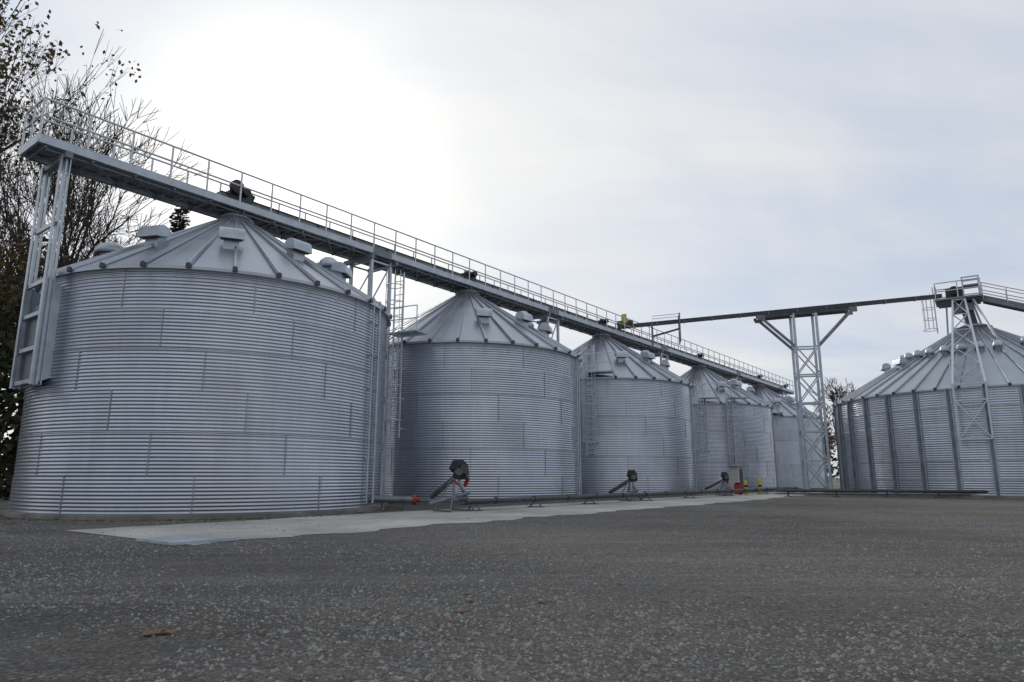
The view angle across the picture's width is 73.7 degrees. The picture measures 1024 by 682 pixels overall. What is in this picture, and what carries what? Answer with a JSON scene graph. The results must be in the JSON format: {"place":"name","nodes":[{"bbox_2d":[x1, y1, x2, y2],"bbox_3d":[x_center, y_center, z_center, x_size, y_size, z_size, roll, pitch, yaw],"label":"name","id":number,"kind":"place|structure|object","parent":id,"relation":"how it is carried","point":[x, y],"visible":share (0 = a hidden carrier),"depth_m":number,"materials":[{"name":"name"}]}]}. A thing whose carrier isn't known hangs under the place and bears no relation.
{"place":"outdoors","nodes":[
{"label":"outdoors","id":0,"kind":"place"},
{"bbox_2d":[0,478,1023,681],"bbox_3d":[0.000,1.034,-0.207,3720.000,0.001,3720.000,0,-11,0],"label":"ground","id":1,"kind":"structure","parent":0,"point":[88,657],"depth_m":6.27,"materials":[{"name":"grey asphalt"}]},
{"bbox_2d":[0,224,43,352],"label":"bare tree","id":2,"kind":"object","parent":1,"relation":"on","point":[10,263],"visible":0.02,"depth_m":40.47,"materials":[{"name":"brown plant"}]},
{"bbox_2d":[0,246,46,499],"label":"undergrowth","id":3,"kind":"object","parent":1,"relation":"on","point":[8,446],"visible":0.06,"depth_m":33.27,"materials":[{"name":"green plant"}]},
{"bbox_2d":[0,204,82,317],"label":"autumn tree","id":4,"kind":"object","parent":1,"relation":"on","point":[22,267],"visible":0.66,"depth_m":34.10,"materials":[{"name":"brown plant"}]},
{"bbox_2d":[0,198,96,492],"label":"bare tree","id":5,"kind":"object","parent":1,"relation":"on","point":[17,310],"visible":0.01,"depth_m":40.81,"materials":[{"name":"brown plant"}]},
{"bbox_2d":[0,0,140,179],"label":"autumn tree","id":6,"kind":"object","parent":1,"relation":"on","point":[4,65],"visible":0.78,"depth_m":38.80,"materials":[{"name":"brown plant"}]},
{"bbox_2d":[0,209,171,374],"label":"bare tree","id":7,"kind":"object","parent":1,"relation":"on","point":[121,241],"visible":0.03,"depth_m":44.46,"materials":[{"name":"brown plant"}]},
{"bbox_2d":[0,63,214,497],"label":"bare tree","id":8,"kind":"object","parent":1,"relation":"on","point":[89,199],"visible":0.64,"depth_m":35.54,"materials":[{"name":"brown plant"}]},
{"bbox_2d":[169,206,189,232],"bbox_3d":[-22.672,-0.208,44.960,7.234,20.150,6.826,0,-11,0],"label":"conifer tree","id":9,"kind":"object","parent":1,"relation":"on","point":[180,224],"visible":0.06,"depth_m":46.38,"materials":[{"name":"green plant"}]},
{"bbox_2d":[2,208,391,519],"bbox_3d":[-10.044,0.444,23.875,11.417,10.726,11.472,0,-11,0],"label":"grain bin","id":10,"kind":"object","parent":1,"relation":"on","point":[230,364],"visible":0.91,"depth_m":18.77,"materials":[{"name":"metal"}]},
{"bbox_2d":[9,150,73,388],"bbox_3d":[-13.498,-2.029,19.778,1.984,6.777,0.499,-9,-14,37],"label":"catwalk end support","id":11,"kind":"object","parent":10,"relation":"attached to","point":[35,342],"visible":1,"depth_m":19.49,"materials":[{"name":"metal"}]},
{"bbox_2d":[19,97,793,394],"bbox_3d":[8.733,-0.398,48.999,1.526,1.506,74.772,-9,-14,37],"label":"overhead catwalk","id":12,"kind":"object","parent":10,"relation":"attached to","point":[41,148],"visible":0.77,"depth_m":26.62,"materials":[{"name":"metal"}]},
{"bbox_2d":[217,180,788,387],"bbox_3d":[10.343,-0.106,50.988,0.760,0.889,68.324,-9,-14,37],"label":"drag conveyor","id":13,"kind":"object","parent":12,"relation":"on","point":[247,196],"visible":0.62,"depth_m":31.66,"materials":[{"name":"metal"}]},
{"bbox_2d":[343,253,398,503],"bbox_3d":[-6.156,1.595,28.811,1.860,10.304,1.519,-9,-14,37],"label":"catwalk support bent","id":14,"kind":"object","parent":1,"relation":"on","point":[354,262],"visible":0.26,"depth_m":28.97,"materials":[{"name":"metal"}]},
{"bbox_2d":[369,494,463,510],"bbox_3d":[-3.077,5.269,22.268,3.151,0.508,0.739,-1,-11,4],"label":"bin discharge tube","id":15,"kind":"object","parent":1,"relation":"on","point":[413,499],"visible":0.93,"depth_m":22.27,"materials":[{"name":"metal"}]},
{"bbox_2d":[0,449,838,481],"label":"distant tree line","id":16,"kind":"object","parent":1,"relation":"on","point":[833,469],"depth_m":178.37,"materials":[{"name":"green plant"}]},
{"bbox_2d":[67,492,822,544],"bbox_3d":[8.960,7.649,32.906,5.437,0.001,52.832,-9,-14,37],"label":"concrete apron","id":17,"kind":"object","parent":1,"relation":"on","point":[352,523],"visible":0.76,"depth_m":17.36,"materials":[{"name":"grey concrete"}]},
{"bbox_2d":[136,534,237,545],"bbox_3d":[-5.471,3.345,11.507,1.240,0.043,1.116,-9,-14,37],"label":"steel cover plate","id":18,"kind":"object","parent":17,"relation":"on","point":[184,539],"visible":1,"depth_m":11.29,"materials":[{"name":"grey metal"}]},
{"bbox_2d":[427,459,474,511],"bbox_3d":[-2.522,4.622,21.873,1.997,1.644,1.927,-9,-15,38],"label":"bin unload auger","id":19,"kind":"object","parent":17,"relation":"on","point":[459,468],"visible":0.98,"depth_m":21.73,"materials":[{"name":"metal"}]},
{"bbox_2d":[608,470,640,500],"bbox_3d":[4.843,6.683,31.624,1.750,1.427,1.677,-9,-15,39],"label":"bin unload auger","id":20,"kind":"object","parent":17,"relation":"on","point":[632,477],"visible":0.84,"depth_m":31.53,"materials":[{"name":"metal"}]},
{"bbox_2d":[457,486,797,510],"bbox_3d":[9.658,8.041,35.868,0.744,0.436,36.828,-9,-14,37],"label":"unload conveyor pipe","id":21,"kind":"object","parent":17,"relation":"on","point":[497,500],"visible":0.91,"depth_m":27.59,"materials":[{"name":"metal"}]},
{"bbox_2d":[704,471,731,494],"bbox_3d":[12.131,8.605,41.237,1.750,1.427,1.677,-9,-15,39],"label":"bin unload auger","id":22,"kind":"object","parent":17,"relation":"on","point":[724,480],"visible":0.84,"depth_m":41.19,"materials":[{"name":"metal"}]},
{"bbox_2d":[744,480,747,493],"bbox_3d":[14.786,9.256,43.168,0.218,0.887,0.218,0,-11,0],"label":"yellow bollard","id":23,"kind":"object","parent":17,"relation":"on","point":[745,485],"visible":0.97,"depth_m":43.11,"materials":[{"name":"metal"}]},
{"bbox_2d":[758,478,761,493],"bbox_3d":[16.127,9.423,44.397,0.218,1.042,0.218,0,-11,0],"label":"yellow bollard","id":24,"kind":"object","parent":17,"relation":"on","point":[759,484],"visible":0.9,"depth_m":44.34,"materials":[{"name":"metal"}]},
{"bbox_2d":[384,285,583,504],"bbox_3d":[-2.269,2.431,33.810,11.418,10.726,11.473,0,-11,0],"label":"grain bin","id":25,"kind":"object","parent":1,"relation":"on","point":[490,393],"visible":0.73,"depth_m":28.65,"materials":[{"name":"metal"}]},
{"bbox_2d":[383,269,427,437],"bbox_3d":[-4.556,0.460,28.381,1.885,7.006,1.122,-5,-13,25],"label":"caged ladder","id":26,"kind":"object","parent":25,"relation":"attached to","point":[398,334],"visible":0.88,"depth_m":28.43,"materials":[{"name":"grey metal"}]},
{"bbox_2d":[532,312,563,342],"bbox_3d":[1.845,3.641,39.036,1.860,10.304,1.519,-9,-14,37],"label":"catwalk support bent","id":27,"kind":"object","parent":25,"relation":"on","point":[547,320],"visible":0.2,"depth_m":39.78,"materials":[{"name":"metal"}]},
{"bbox_2d":[0,499,1013,634],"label":"fallen leaves","id":28,"kind":"object","parent":1,"relation":"on","point":[171,631],"visible":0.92,"depth_m":11.49,"materials":[{"name":"brown plant"}]},
{"bbox_2d":[573,331,697,496],"bbox_3d":[5.921,4.524,44.277,11.418,10.726,11.473,0,-11,0],"label":"grain bin","id":29,"kind":"object","parent":1,"relation":"on","point":[644,415],"visible":0.57,"depth_m":39.07,"materials":[{"name":"metal"}]},
{"bbox_2d":[581,344,613,455],"bbox_3d":[4.822,3.311,38.682,1.884,6.324,1.122,-3,-12,15],"label":"caged ladder","id":30,"kind":"object","parent":29,"relation":"attached to","point":[594,373],"visible":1,"depth_m":38.74,"materials":[{"name":"grey metal"}]},
{"bbox_2d":[650,350,671,369],"bbox_3d":[10.866,5.946,50.564,1.860,10.304,1.519,-9,-14,37],"label":"catwalk support bent","id":31,"kind":"object","parent":1,"relation":"on","point":[660,353],"visible":0.11,"depth_m":51.05,"materials":[{"name":"metal"}]},
{"bbox_2d":[680,363,777,491],"bbox_3d":[15.810,7.052,56.914,11.420,10.726,11.475,0,-11,0],"label":"grain bin","id":32,"kind":"object","parent":1,"relation":"on","point":[756,458],"visible":0.48,"depth_m":51.73,"materials":[{"name":"metal"}]},
{"bbox_2d":[694,380,719,460],"bbox_3d":[14.711,5.960,51.295,1.884,6.076,1.122,-3,-12,15],"label":"caged ladder","id":33,"kind":"object","parent":32,"relation":"attached to","point":[700,397],"visible":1,"depth_m":51.33,"materials":[{"name":"grey metal"}]},
{"bbox_2d":[725,383,749,464],"bbox_3d":[16.926,6.212,51.194,1.888,6.038,1.122,1,-11,-6],"label":"caged ladder","id":34,"kind":"object","parent":32,"relation":"attached to","point":[731,397],"visible":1,"depth_m":51.18,"materials":[{"name":"grey metal"}]},
{"bbox_2d":[723,375,743,387],"bbox_3d":[20.528,8.416,62.911,1.860,10.304,1.519,-9,-14,37],"label":"catwalk support bent","id":35,"kind":"object","parent":1,"relation":"on","point":[737,377],"visible":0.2,"depth_m":63.49,"materials":[{"name":"metal"}]},
{"bbox_2d":[727,466,744,488],"bbox_3d":[15.010,9.263,45.541,0.744,1.804,1.364,-9,-14,37],"label":"electrical cabinet","id":36,"kind":"object","parent":1,"relation":"on","point":[736,473],"visible":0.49,"depth_m":45.20,"materials":[{"name":"grey metal"}]},
{"bbox_2d":[773,390,788,396],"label":"catwalk support bent","id":37,"kind":"object","parent":1,"relation":"on","point":[781,392],"visible":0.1,"depth_m":74.35,"materials":[{"name":"metal"}]},
{"bbox_2d":[752,383,825,488],"bbox_3d":[25.208,9.454,68.924,11.417,10.726,11.472,0,-11,0],"label":"grain bin","id":38,"kind":"object","parent":1,"relation":"on","point":[787,450],"visible":0.28,"depth_m":63.65,"materials":[{"name":"metal"}]},
{"bbox_2d":[766,401,783,426],"bbox_3d":[24.254,8.480,63.264,1.884,5.828,1.122,-3,-12,14],"label":"caged ladder","id":39,"kind":"object","parent":38,"relation":"attached to","point":[769,402],"visible":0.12,"depth_m":63.38,"materials":[{"name":"grey metal"}]},
{"bbox_2d":[753,306,856,494],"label":"lattice support tower","id":40,"kind":"structure","parent":1,"relation":"on","point":[792,316],"depth_m":45.03,"materials":[{"name":"metal"}]},
{"bbox_2d":[823,417,836,459],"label":"autumn tree","id":41,"kind":"object","parent":1,"relation":"on","point":[831,437],"visible":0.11,"depth_m":91.60,"materials":[{"name":"brown plant"}]},
{"bbox_2d":[810,377,856,436],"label":"bare tree","id":42,"kind":"object","parent":1,"relation":"on","point":[834,396],"visible":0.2,"depth_m":102.17,"materials":[{"name":"brown plant"}]},
{"bbox_2d":[775,489,989,497],"bbox_3d":[26.629,7.823,34.818,24.782,0.424,0.528,-4,-12,17],"label":"ground conveyor pipe","id":43,"kind":"object","parent":1,"relation":"on","point":[886,492],"visible":0.9,"depth_m":36.92,"materials":[{"name":"metal"}]},
{"bbox_2d":[832,323,1023,498],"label":"stiffened grain bin","id":44,"kind":"object","parent":1,"relation":"on","point":[896,427],"visible":0.95,"depth_m":38.10,"materials":[{"name":"metal"}]},
{"bbox_2d":[920,275,997,439],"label":"conveyor head platform","id":45,"kind":"structure","parent":44,"relation":"on","point":[957,300],"depth_m":43.07,"materials":[{"name":"metal"}]},
{"bbox_2d":[617,294,941,346],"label":"transfer conveyor bridge","id":46,"kind":"structure","parent":45,"relation":"attached to","point":[678,321],"depth_m":46.54,"materials":[{"name":"metal"}]},
{"bbox_2d":[981,282,1023,311],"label":"roof walkway","id":47,"kind":"structure","parent":45,"relation":"attached to","point":[1006,303],"depth_m":43.20,"materials":[{"name":"metal"}]},
{"bbox_2d":[0,0,1023,477],"label":"sky","id":48,"kind":"structure","parent":0,"point":[643,160],"materials":[{"name":"white"}]},
{"bbox_2d":[734,483,745,494],"bbox_3d":[14.272,9.241,42.729,0.467,0.744,1.026,-10,-15,40],"label":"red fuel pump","id":49,"kind":"object","parent":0,"point":[738,485],"visible":0.55,"depth_m":42.48,"materials":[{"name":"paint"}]}
]}

